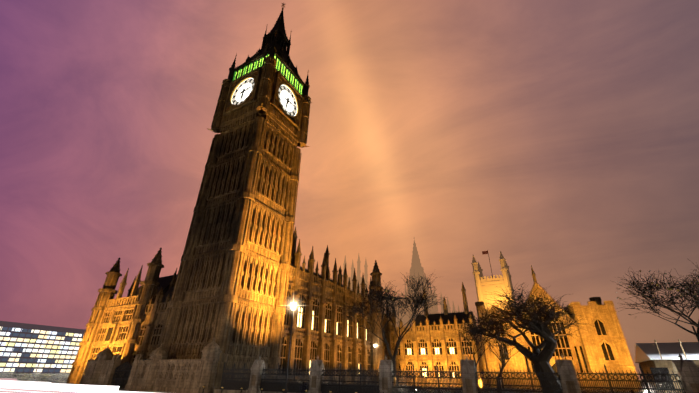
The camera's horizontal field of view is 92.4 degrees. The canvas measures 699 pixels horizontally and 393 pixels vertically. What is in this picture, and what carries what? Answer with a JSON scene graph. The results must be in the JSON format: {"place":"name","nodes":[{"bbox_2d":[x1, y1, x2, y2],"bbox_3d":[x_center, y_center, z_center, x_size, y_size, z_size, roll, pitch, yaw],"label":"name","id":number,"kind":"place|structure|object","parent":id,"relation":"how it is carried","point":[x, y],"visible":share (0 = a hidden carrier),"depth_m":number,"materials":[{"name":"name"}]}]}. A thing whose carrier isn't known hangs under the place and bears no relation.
{"place":"outdoors","nodes":[
{"label":"outdoors","id":0,"kind":"place"},
{"bbox_2d":[0,373,645,391],"bbox_3d":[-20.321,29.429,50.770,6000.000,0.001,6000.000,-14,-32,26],"label":"ground","id":1,"kind":"structure","parent":0,"point":[59,378],"depth_m":120.99,"materials":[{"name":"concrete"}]},
{"bbox_2d":[0,321,84,372],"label":"office building","id":2,"kind":"structure","parent":1,"relation":"on","point":[29,348],"depth_m":279.30,"materials":[{"name":"white glass"}]},
{"bbox_2d":[0,378,153,392],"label":"light trails","id":3,"kind":"object","parent":1,"relation":"on","point":[14,386],"visible":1,"depth_m":36.44,"materials":[{"name":"white"}]},
{"bbox_2d":[66,248,177,386],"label":"building","id":4,"kind":"structure","parent":1,"relation":"on","point":[114,324],"depth_m":65.71,"materials":[{"name":"stone"}]},
{"bbox_2d":[124,286,173,386],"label":"building wall","id":5,"kind":"structure","parent":1,"relation":"on","point":[150,333],"depth_m":59.39,"materials":[{"name":"stone"}]},
{"bbox_2d":[79,337,221,392],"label":"stone wall","id":6,"kind":"structure","parent":1,"relation":"on","point":[157,371],"depth_m":44.96,"materials":[{"name":"grey stone"}]},
{"bbox_2d":[159,3,311,388],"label":"clock tower","id":7,"kind":"structure","parent":1,"relation":"on","point":[230,291],"depth_m":59.39,"materials":[{"name":"stone"}]},
{"bbox_2d":[284,301,296,392],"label":"street lamp","id":8,"kind":"object","parent":1,"relation":"on","point":[293,305],"visible":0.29,"depth_m":35.33,"materials":[{"name":"black metal"}]},
{"bbox_2d":[343,253,367,292],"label":"spires","id":9,"kind":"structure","parent":1,"relation":"on","point":[358,278],"depth_m":191.68,"materials":[{"name":"stone"}]},
{"bbox_2d":[370,260,384,384],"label":"turret tower","id":10,"kind":"structure","parent":1,"relation":"on","point":[379,347],"depth_m":86.92,"materials":[{"name":"beige stone"}]},
{"bbox_2d":[118,386,643,392],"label":"pavements","id":11,"kind":"structure","parent":1,"relation":"on","point":[401,388],"depth_m":57.22,"materials":[{"name":"grey concrete"}]},
{"bbox_2d":[202,385,383,392],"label":"pavement bollards","id":12,"kind":"object","parent":11,"relation":"on","point":[330,391],"visible":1,"depth_m":34.82,"materials":[{"name":"black metal"}]},
{"bbox_2d":[336,270,445,384],"bbox_3d":[4.925,15.132,37.866,11.783,14.289,12.414,-14,-32,26],"label":"yard tree","id":13,"kind":"object","parent":11,"relation":"on","point":[417,300],"visible":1,"depth_m":39.06,"materials":[{"name":"brown plant"}]},
{"bbox_2d":[452,317,494,386],"bbox_3d":[18.126,22.093,46.501,6.802,10.540,8.552,-14,-32,26],"label":"yard tree","id":14,"kind":"object","parent":11,"relation":"on","point":[475,339],"visible":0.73,"depth_m":47.28,"materials":[{"name":"brown plant"}]},
{"bbox_2d":[480,328,525,391],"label":"yard tree","id":15,"kind":"object","parent":11,"relation":"on","point":[502,354],"visible":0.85,"depth_m":36.90,"materials":[{"name":"brown plant"}]},
{"bbox_2d":[453,284,594,390],"bbox_3d":[18.215,14.941,34.272,12.146,11.662,13.308,16,-31,-25],"label":"yard tree","id":16,"kind":"object","parent":11,"relation":"on","point":[536,325],"visible":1,"depth_m":33.39,"materials":[{"name":"brown plant"}]},
{"bbox_2d":[612,259,698,336],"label":"yard tree","id":17,"kind":"object","parent":11,"relation":"on","point":[687,290],"visible":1,"depth_m":33.51,"materials":[{"name":"brown bark"}]},
{"bbox_2d":[365,286,399,385],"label":"palace return wing","id":18,"kind":"structure","parent":1,"relation":"on","point":[390,333],"depth_m":97.16,"materials":[{"name":"brown stone"}]},
{"bbox_2d":[404,238,433,309],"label":"central tower","id":19,"kind":"structure","parent":1,"relation":"on","point":[416,269],"depth_m":248.27,"materials":[{"name":"beige stone"}]},
{"bbox_2d":[360,276,478,328],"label":"building","id":20,"kind":"structure","parent":1,"relation":"on","point":[405,319],"depth_m":110.04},
{"bbox_2d":[395,282,488,387],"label":"palace block","id":21,"kind":"structure","parent":1,"relation":"on","point":[428,342],"depth_m":94.18,"materials":[{"name":"beige stone"}]},
{"bbox_2d":[213,353,698,392],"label":"new palace yard railings","id":22,"kind":"object","parent":1,"relation":"on","point":[686,373],"visible":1,"depth_m":31.32,"materials":[{"name":"metal"}]},
{"bbox_2d":[475,265,642,390],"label":"building","id":23,"kind":"structure","parent":1,"relation":"on","point":[600,344],"depth_m":93.72,"materials":[{"name":"stone"}]},
{"bbox_2d":[635,339,698,392],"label":"building","id":24,"kind":"structure","parent":1,"relation":"on","point":[653,357],"depth_m":59.02,"materials":[{"name":"white"}]},
{"bbox_2d":[692,326,698,341],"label":"tree","id":25,"kind":"object","parent":1,"relation":"on","point":[694,330],"visible":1,"depth_m":24.33,"materials":[{"name":"black plant"}]},
{"bbox_2d":[277,227,372,384],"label":"building","id":26,"kind":"structure","parent":0,"point":[327,334],"depth_m":71.47,"materials":[{"name":"beige stone"}]},
{"bbox_2d":[0,0,698,379],"label":"sky","id":27,"kind":"structure","parent":0,"point":[560,138],"materials":[{"name":"purple"}]},
{"bbox_2d":[471,251,516,308],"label":"tower","id":28,"kind":"structure","parent":0,"point":[484,285],"depth_m":332.38,"materials":[{"name":"beige stone"}]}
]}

